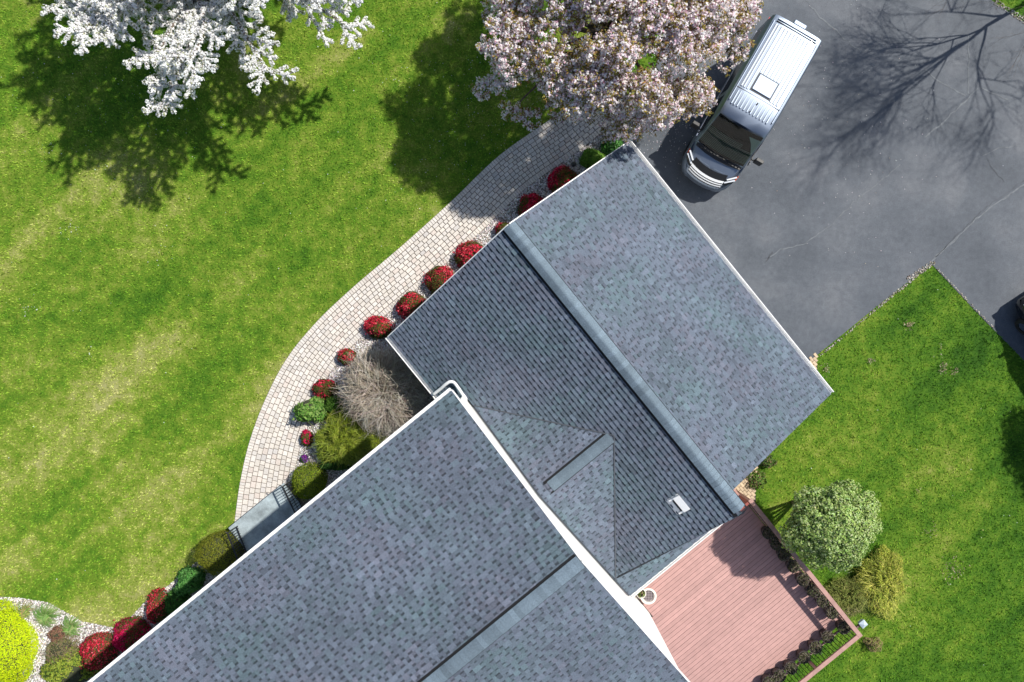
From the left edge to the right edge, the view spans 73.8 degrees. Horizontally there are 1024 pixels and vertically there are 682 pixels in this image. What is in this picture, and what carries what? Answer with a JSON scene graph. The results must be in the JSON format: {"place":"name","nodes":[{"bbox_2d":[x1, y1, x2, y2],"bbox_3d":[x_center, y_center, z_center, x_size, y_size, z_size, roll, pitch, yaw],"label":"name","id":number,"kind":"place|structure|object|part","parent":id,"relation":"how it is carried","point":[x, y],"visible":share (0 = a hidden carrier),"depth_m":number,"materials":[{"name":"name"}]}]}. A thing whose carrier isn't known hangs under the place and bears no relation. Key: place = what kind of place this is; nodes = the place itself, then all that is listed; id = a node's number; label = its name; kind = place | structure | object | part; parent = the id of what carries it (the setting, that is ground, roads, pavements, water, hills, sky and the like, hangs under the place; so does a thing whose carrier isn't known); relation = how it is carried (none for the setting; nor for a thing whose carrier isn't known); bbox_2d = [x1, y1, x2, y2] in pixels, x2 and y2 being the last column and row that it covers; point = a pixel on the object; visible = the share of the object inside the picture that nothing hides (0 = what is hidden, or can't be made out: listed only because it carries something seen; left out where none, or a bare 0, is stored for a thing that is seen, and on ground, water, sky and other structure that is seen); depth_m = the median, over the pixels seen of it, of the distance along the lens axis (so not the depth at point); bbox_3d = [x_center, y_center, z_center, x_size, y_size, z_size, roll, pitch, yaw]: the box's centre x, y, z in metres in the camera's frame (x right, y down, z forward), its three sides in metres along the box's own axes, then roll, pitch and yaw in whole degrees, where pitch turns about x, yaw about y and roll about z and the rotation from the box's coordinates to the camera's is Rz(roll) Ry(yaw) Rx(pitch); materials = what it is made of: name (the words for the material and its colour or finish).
{"place":"outdoors","nodes":[
{"label":"outdoors","id":0,"kind":"place"},
{"bbox_2d":[0,0,1023,681],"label":"lawn","id":1,"kind":"structure","parent":0,"point":[452,176],"depth_m":23.89,"materials":[{"name":"green plant"}]},
{"bbox_2d":[40,0,374,117],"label":"blossom tree","id":2,"kind":"object","parent":1,"relation":"on","point":[192,20],"visible":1,"depth_m":19.60,"materials":[{"name":"white plant"}]},
{"bbox_2d":[0,126,624,681],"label":"gravel","id":3,"kind":"structure","parent":1,"relation":"on","point":[510,216],"depth_m":23.91,"materials":[{"name":"beige gravel"}]},
{"bbox_2d":[0,592,42,681],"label":"lime shrub","id":4,"kind":"object","parent":3,"relation":"on","point":[16,648],"visible":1,"depth_m":23.37,"materials":[{"name":"yellow plant"}]},
{"bbox_2d":[14,600,37,620],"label":"daylily","id":5,"kind":"object","parent":3,"relation":"on","point":[24,612],"visible":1,"depth_m":23.72,"materials":[{"name":"green plant"}]},
{"bbox_2d":[33,601,61,627],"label":"daylily","id":6,"kind":"object","parent":3,"relation":"on","point":[43,617],"visible":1,"depth_m":23.68,"materials":[{"name":"green plant"}]},
{"bbox_2d":[46,625,66,642],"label":"heather shrub","id":7,"kind":"object","parent":3,"relation":"on","point":[55,633],"visible":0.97,"depth_m":23.59,"materials":[{"name":"brown plant"}]},
{"bbox_2d":[44,634,79,668],"bbox_3d":[-15.644,10.833,23.474,1.474,0.834,1.160,-25,90,0],"label":"heather shrub","id":8,"kind":"object","parent":3,"relation":"on","point":[59,646],"visible":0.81,"depth_m":23.49,"materials":[{"name":"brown plant"}]},
{"bbox_2d":[31,646,102,681],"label":"variegated shrub","id":9,"kind":"object","parent":3,"relation":"on","point":[69,671],"visible":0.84,"depth_m":23.34,"materials":[{"name":"green plant"}]},
{"bbox_2d":[60,614,85,638],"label":"daylily","id":10,"kind":"object","parent":3,"relation":"on","point":[69,628],"visible":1,"depth_m":23.72,"materials":[{"name":"green plant"}]},
{"bbox_2d":[78,630,122,672],"bbox_3d":[-14.179,10.760,23.403,1.484,0.998,1.374,0,90,-1],"label":"azalea","id":11,"kind":"object","parent":3,"relation":"on","point":[98,650],"visible":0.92,"depth_m":23.34,"materials":[{"name":"red plant"}]},
{"bbox_2d":[109,615,151,651],"bbox_3d":[-13.132,10.217,23.400,1.449,1.020,1.429,0,90,-1],"label":"azalea","id":12,"kind":"object","parent":3,"relation":"on","point":[130,631],"visible":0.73,"depth_m":23.38,"materials":[{"name":"red plant"}]},
{"bbox_2d":[143,587,168,623],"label":"azalea","id":13,"kind":"object","parent":3,"relation":"on","point":[155,609],"visible":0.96,"depth_m":23.48,"materials":[{"name":"red plant"}]},
{"bbox_2d":[162,589,191,615],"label":"leafy shrub","id":14,"kind":"object","parent":3,"relation":"on","point":[173,603],"visible":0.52,"depth_m":23.50,"materials":[{"name":"green plant"}]},
{"bbox_2d":[170,565,206,596],"bbox_3d":[-11.164,8.299,23.386,1.032,1.133,1.065,0,90,-1],"label":"leafy shrub","id":15,"kind":"object","parent":3,"relation":"on","point":[191,580],"visible":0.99,"depth_m":23.36,"materials":[{"name":"green plant"}]},
{"bbox_2d":[192,529,244,578],"bbox_3d":[-10.063,7.314,22.970,1.733,1.914,1.627,0,90,-1],"label":"globe shrub","id":16,"kind":"object","parent":3,"relation":"on","point":[216,554],"visible":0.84,"depth_m":22.90,"materials":[{"name":"green plant"}]},
{"bbox_2d":[300,454,307,462],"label":"flowering plant","id":17,"kind":"object","parent":3,"relation":"on","point":[303,458],"visible":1,"depth_m":23.80,"materials":[{"name":"purple plant"}]},
{"bbox_2d":[300,429,313,446],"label":"azalea","id":18,"kind":"object","parent":3,"relation":"on","point":[306,437],"visible":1,"depth_m":23.71,"materials":[{"name":"red plant"}]},
{"bbox_2d":[289,395,327,421],"bbox_3d":[-7.006,2.338,23.435,1.348,1.107,1.010,0,90,-1],"label":"leafy shrub","id":19,"kind":"object","parent":3,"relation":"on","point":[313,409],"visible":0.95,"depth_m":23.37,"materials":[{"name":"green plant"}]},
{"bbox_2d":[287,461,329,501],"bbox_3d":[-7.077,4.835,23.372,1.497,1.156,1.353,-44,91,0],"label":"globe shrub","id":20,"kind":"object","parent":3,"relation":"on","point":[309,480],"visible":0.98,"depth_m":23.31,"materials":[{"name":"green plant"}]},
{"bbox_2d":[310,377,338,399],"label":"azalea","id":21,"kind":"object","parent":3,"relation":"on","point":[321,388],"visible":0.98,"depth_m":23.59,"materials":[{"name":"red plant"}]},
{"bbox_2d":[324,395,344,414],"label":"leafy shrub","id":22,"kind":"object","parent":3,"relation":"on","point":[330,404],"visible":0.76,"depth_m":23.47,"materials":[{"name":"green plant"}]},
{"bbox_2d":[318,456,353,470],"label":"leafy shrub","id":23,"kind":"object","parent":3,"relation":"on","point":[328,465],"visible":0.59,"depth_m":23.45,"materials":[{"name":"green plant"}]},
{"bbox_2d":[337,348,356,365],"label":"azalea","id":24,"kind":"object","parent":3,"relation":"on","point":[343,353],"visible":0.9,"depth_m":23.63,"materials":[{"name":"red plant"}]},
{"bbox_2d":[309,396,386,467],"bbox_3d":[-5.581,3.170,23.071,2.809,2.165,2.628,0,90,-1],"label":"weeping conifer","id":25,"kind":"object","parent":3,"relation":"on","point":[339,442],"visible":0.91,"depth_m":23.02,"materials":[{"name":"green plant"}]},
{"bbox_2d":[356,433,390,462],"bbox_3d":[-4.522,3.938,23.736,2.026,1.587,2.047,-44,91,0],"label":"weeping conifer","id":26,"kind":"object","parent":3,"relation":"on","point":[383,438],"visible":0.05,"depth_m":23.56,"materials":[{"name":"green plant"}]},
{"bbox_2d":[363,315,394,341],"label":"azalea","id":27,"kind":"object","parent":3,"relation":"on","point":[375,328],"visible":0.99,"depth_m":23.55,"materials":[{"name":"red plant"}]},
{"bbox_2d":[328,339,431,438],"bbox_3d":[-4.306,1.647,22.766,3.917,2.850,3.456,0,90,-1],"label":"bare shrub","id":28,"kind":"object","parent":3,"relation":"on","point":[384,389],"visible":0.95,"depth_m":22.39,"materials":[{"name":"beige plant"}]},
{"bbox_2d":[393,291,425,320],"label":"azalea","id":29,"kind":"object","parent":3,"relation":"on","point":[408,303],"visible":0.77,"depth_m":23.46,"materials":[{"name":"red plant"}]},
{"bbox_2d":[422,264,453,293],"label":"azalea","id":30,"kind":"object","parent":3,"relation":"on","point":[437,278],"visible":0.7,"depth_m":23.48,"materials":[{"name":"red plant"}]},
{"bbox_2d":[452,238,483,267],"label":"azalea","id":31,"kind":"object","parent":3,"relation":"on","point":[464,254],"visible":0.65,"depth_m":23.51,"materials":[{"name":"red plant"}]},
{"bbox_2d":[494,220,508,234],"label":"azalea","id":32,"kind":"object","parent":3,"relation":"on","point":[499,227],"visible":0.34,"depth_m":23.59,"materials":[{"name":"red plant"}]},
{"bbox_2d":[516,191,542,215],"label":"azalea","id":33,"kind":"object","parent":3,"relation":"on","point":[529,201],"visible":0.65,"depth_m":23.56,"materials":[{"name":"red plant"}]},
{"bbox_2d":[547,164,577,192],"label":"azalea","id":34,"kind":"object","parent":3,"relation":"on","point":[560,178],"visible":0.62,"depth_m":23.57,"materials":[{"name":"red plant"}]},
{"bbox_2d":[579,147,604,168],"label":"leafy shrub","id":35,"kind":"object","parent":3,"relation":"on","point":[590,157],"visible":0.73,"depth_m":23.64,"materials":[{"name":"green plant"}]},
{"bbox_2d":[599,136,623,156],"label":"leafy shrub","id":36,"kind":"object","parent":3,"relation":"on","point":[607,148],"visible":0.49,"depth_m":23.65,"materials":[{"name":"green plant"}]},
{"bbox_2d":[234,95,629,522],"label":"path","id":37,"kind":"structure","parent":1,"relation":"on","point":[464,194],"depth_m":23.91,"materials":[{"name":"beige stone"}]},
{"bbox_2d":[229,483,304,551],"bbox_3d":[-8.366,6.224,23.715,2.450,0.440,1.450,-39,91,0],"label":"stone landing","id":38,"kind":"object","parent":37,"relation":"on","point":[264,517],"visible":0.54,"depth_m":23.49,"materials":[{"name":"stone"}]},
{"bbox_2d":[224,526,246,559],"bbox_3d":[-9.279,6.791,23.044,0.107,0.885,1.099,-24,90,0],"label":"iron railing","id":39,"kind":"object","parent":38,"relation":"on","point":[233,547],"visible":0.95,"depth_m":22.97,"materials":[{"name":"black metal"}]},
{"bbox_2d":[280,481,301,513],"bbox_3d":[-7.415,5.260,23.058,0.102,0.885,1.160,-29,91,0],"label":"iron railing","id":40,"kind":"object","parent":38,"relation":"on","point":[288,498],"visible":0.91,"depth_m":22.93,"materials":[{"name":"black metal"}]},
{"bbox_2d":[88,140,833,681],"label":"house","id":41,"kind":"structure","parent":1,"relation":"on","point":[616,372],"depth_m":18.57,"materials":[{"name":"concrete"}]},
{"bbox_2d":[19,0,927,299],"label":"fallen petals","id":42,"kind":"object","parent":1,"relation":"on","point":[583,108],"visible":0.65,"depth_m":23.92,"materials":[{"name":"pink plant"}]},
{"bbox_2d":[470,0,763,145],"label":"blossom tree","id":43,"kind":"object","parent":1,"relation":"on","point":[609,79],"visible":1,"depth_m":18.86,"materials":[{"name":"pink plant"}]},
{"bbox_2d":[635,488,840,681],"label":"deck","id":44,"kind":"structure","parent":1,"relation":"on","point":[733,602],"depth_m":23.27,"materials":[{"name":"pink wood"}]},
{"bbox_2d":[637,589,645,598],"bbox_3d":[4.272,8.360,22.859,0.330,0.745,0.328,0,90,-1],"label":"flower pot","id":45,"kind":"object","parent":44,"relation":"on","point":[641,594],"visible":0.52,"depth_m":22.58,"materials":[{"name":"white ceramic"}]},
{"bbox_2d":[641,588,656,603],"bbox_3d":[4.586,8.578,23.081,0.540,0.310,0.540,0,90,-1],"label":"flower pot","id":46,"kind":"object","parent":44,"relation":"on","point":[650,597],"visible":0.83,"depth_m":22.96,"materials":[{"name":"white ceramic"}]},
{"bbox_2d":[759,526,774,539],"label":"shrub","id":47,"kind":"object","parent":44,"relation":"on","point":[767,532],"visible":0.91,"depth_m":22.95,"materials":[{"name":"green plant"}]},
{"bbox_2d":[761,673,775,681],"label":"planter","id":48,"kind":"object","parent":44,"relation":"on","point":[765,677],"visible":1,"depth_m":22.98,"materials":[{"name":"green plant"}]},
{"bbox_2d":[769,536,782,550],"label":"shrub","id":49,"kind":"object","parent":44,"relation":"on","point":[775,543],"visible":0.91,"depth_m":22.95,"materials":[{"name":"green plant"}]},
{"bbox_2d":[771,667,786,681],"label":"shrub","id":50,"kind":"object","parent":44,"relation":"on","point":[779,674],"visible":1,"depth_m":22.98,"materials":[{"name":"green plant"}]},
{"bbox_2d":[776,548,791,561],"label":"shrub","id":51,"kind":"object","parent":44,"relation":"on","point":[783,554],"visible":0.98,"depth_m":22.95,"materials":[{"name":"green plant"}]},
{"bbox_2d":[783,659,799,675],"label":"shrub","id":52,"kind":"object","parent":44,"relation":"on","point":[790,667],"visible":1,"depth_m":22.98,"materials":[{"name":"green plant"}]},
{"bbox_2d":[785,559,801,572],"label":"shrub","id":53,"kind":"object","parent":44,"relation":"on","point":[793,566],"visible":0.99,"depth_m":22.97,"materials":[{"name":"green plant"}]},
{"bbox_2d":[736,490,862,681],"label":"deck railing","id":54,"kind":"object","parent":44,"relation":"on","point":[746,500],"visible":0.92,"depth_m":22.36,"materials":[{"name":"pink wood"}]},
{"bbox_2d":[855,619,867,628],"bbox_3d":[11.488,9.348,22.505,0.364,0.280,0.220,-39,91,0],"label":"lantern","id":55,"kind":"object","parent":54,"relation":"attached to","point":[862,623],"visible":1,"depth_m":22.42,"materials":[{"name":"white"}]},
{"bbox_2d":[795,572,809,586],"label":"shrub","id":56,"kind":"object","parent":44,"relation":"on","point":[803,579],"visible":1,"depth_m":22.98,"materials":[{"name":"green plant"}]},
{"bbox_2d":[796,649,812,663],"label":"shrub","id":57,"kind":"object","parent":44,"relation":"on","point":[803,656],"visible":1,"depth_m":22.99,"materials":[{"name":"plant"}]},
{"bbox_2d":[804,583,819,597],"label":"shrub","id":58,"kind":"object","parent":44,"relation":"on","point":[812,590],"visible":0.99,"depth_m":22.97,"materials":[{"name":"green plant"}]},
{"bbox_2d":[807,639,822,654],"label":"shrub","id":59,"kind":"object","parent":44,"relation":"on","point":[815,647],"visible":1,"depth_m":22.99,"materials":[{"name":"plant"}]},
{"bbox_2d":[814,593,828,608],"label":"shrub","id":60,"kind":"object","parent":44,"relation":"on","point":[822,601],"visible":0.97,"depth_m":22.98,"materials":[{"name":"green plant"}]},
{"bbox_2d":[819,628,836,644],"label":"shrub","id":61,"kind":"object","parent":44,"relation":"on","point":[826,636],"visible":1,"depth_m":23.00,"materials":[{"name":"plant"}]},
{"bbox_2d":[823,605,838,620],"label":"shrub","id":62,"kind":"object","parent":44,"relation":"on","point":[831,612],"visible":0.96,"depth_m":22.99,"materials":[{"name":"green plant"}]},
{"bbox_2d":[835,620,850,634],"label":"shrub","id":63,"kind":"object","parent":44,"relation":"on","point":[842,626],"visible":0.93,"depth_m":23.00,"materials":[{"name":"green plant"}]},
{"bbox_2d":[746,469,767,489],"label":"plant","id":64,"kind":"object","parent":1,"relation":"on","point":[756,480],"visible":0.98,"depth_m":23.97,"materials":[{"name":"green plant"}]},
{"bbox_2d":[759,454,777,467],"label":"plant","id":65,"kind":"object","parent":1,"relation":"on","point":[766,460],"visible":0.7,"depth_m":23.88,"materials":[{"name":"green plant"}]},
{"bbox_2d":[778,478,882,572],"bbox_3d":[9.819,5.705,22.162,3.058,3.956,2.928,0,90,-1],"label":"viburnum","id":66,"kind":"object","parent":1,"relation":"on","point":[841,543],"visible":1,"depth_m":20.68,"materials":[{"name":"green plant"}]},
{"bbox_2d":[824,571,874,621],"bbox_3d":[11.924,9.012,23.966,2.359,1.636,2.264,0,90,-1],"label":"spreading juniper","id":67,"kind":"object","parent":1,"relation":"on","point":[844,594],"visible":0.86,"depth_m":23.79,"materials":[{"name":"green plant"}]},
{"bbox_2d":[842,607,861,614],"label":"dead shrub","id":68,"kind":"object","parent":1,"relation":"on","point":[851,610],"visible":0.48,"depth_m":23.84,"materials":[{"name":"brown plant"}]},
{"bbox_2d":[863,637,882,651],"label":"dead shrub","id":69,"kind":"object","parent":1,"relation":"on","point":[870,642],"visible":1,"depth_m":23.99,"materials":[{"name":"brown plant"}]},
{"bbox_2d":[850,543,927,621],"bbox_3d":[12.962,8.530,23.833,2.602,1.691,2.741,-31,91,0],"label":"spreading juniper","id":70,"kind":"object","parent":1,"relation":"on","point":[882,577],"visible":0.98,"depth_m":23.67,"materials":[{"name":"green plant"}]},
{"bbox_2d":[820,320,969,579],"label":"dead leaves","id":71,"kind":"object","parent":1,"relation":"on","point":[910,323],"visible":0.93,"depth_m":24.10,"materials":[{"name":"brown plant"}]},
{"bbox_2d":[924,0,1023,77],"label":"bare tree","id":72,"kind":"object","parent":1,"relation":"on","point":[998,38],"visible":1,"depth_m":21.79,"materials":[{"name":"brown plant"}]},
{"bbox_2d":[735,353,817,500],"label":"side path","id":73,"kind":"structure","parent":0,"point":[745,489],"depth_m":24.08,"materials":[{"name":"beige gravel"}]},
{"bbox_2d":[620,0,1023,360],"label":"driveway","id":74,"kind":"structure","parent":0,"point":[816,295],"depth_m":24.11,"materials":[{"name":"grey asphalt"}]},
{"bbox_2d":[682,14,820,191],"bbox_3d":[7.827,-7.772,22.778,2.680,2.558,5.430,30,90,-1],"label":"van","id":75,"kind":"object","parent":74,"relation":"on","point":[740,121],"visible":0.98,"depth_m":21.65,"materials":[{"name":"white paint"}]},
{"bbox_3d":[6.540,-7.454,22.419,0.070,0.650,1.270,30,90,-1],"label":"side window","id":76,"kind":"part","parent":75,"relation":"part of","materials":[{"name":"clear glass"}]},
{"bbox_3d":[7.554,-9.212,22.398,0.072,0.660,2.390,30,90,-1],"label":"side window","id":77,"kind":"part","parent":75,"relation":"part of","materials":[{"name":"black glass"}]},
{"bbox_2d":[765,0,1023,261],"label":"driveway cracks","id":78,"kind":"object","parent":74,"relation":"on","point":[974,219],"visible":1,"depth_m":24.12,"materials":[{"name":"black asphalt"}]},
{"bbox_2d":[820,0,1023,355],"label":"edging gravel","id":79,"kind":"structure","parent":74,"relation":"on","point":[926,266],"depth_m":24.12,"materials":[{"name":"grey gravel"}]},
{"bbox_2d":[1015,296,1023,334],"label":"car","id":80,"kind":"object","parent":74,"relation":"on","point":[1019,322],"visible":1,"depth_m":23.79,"materials":[{"name":"black paint"}]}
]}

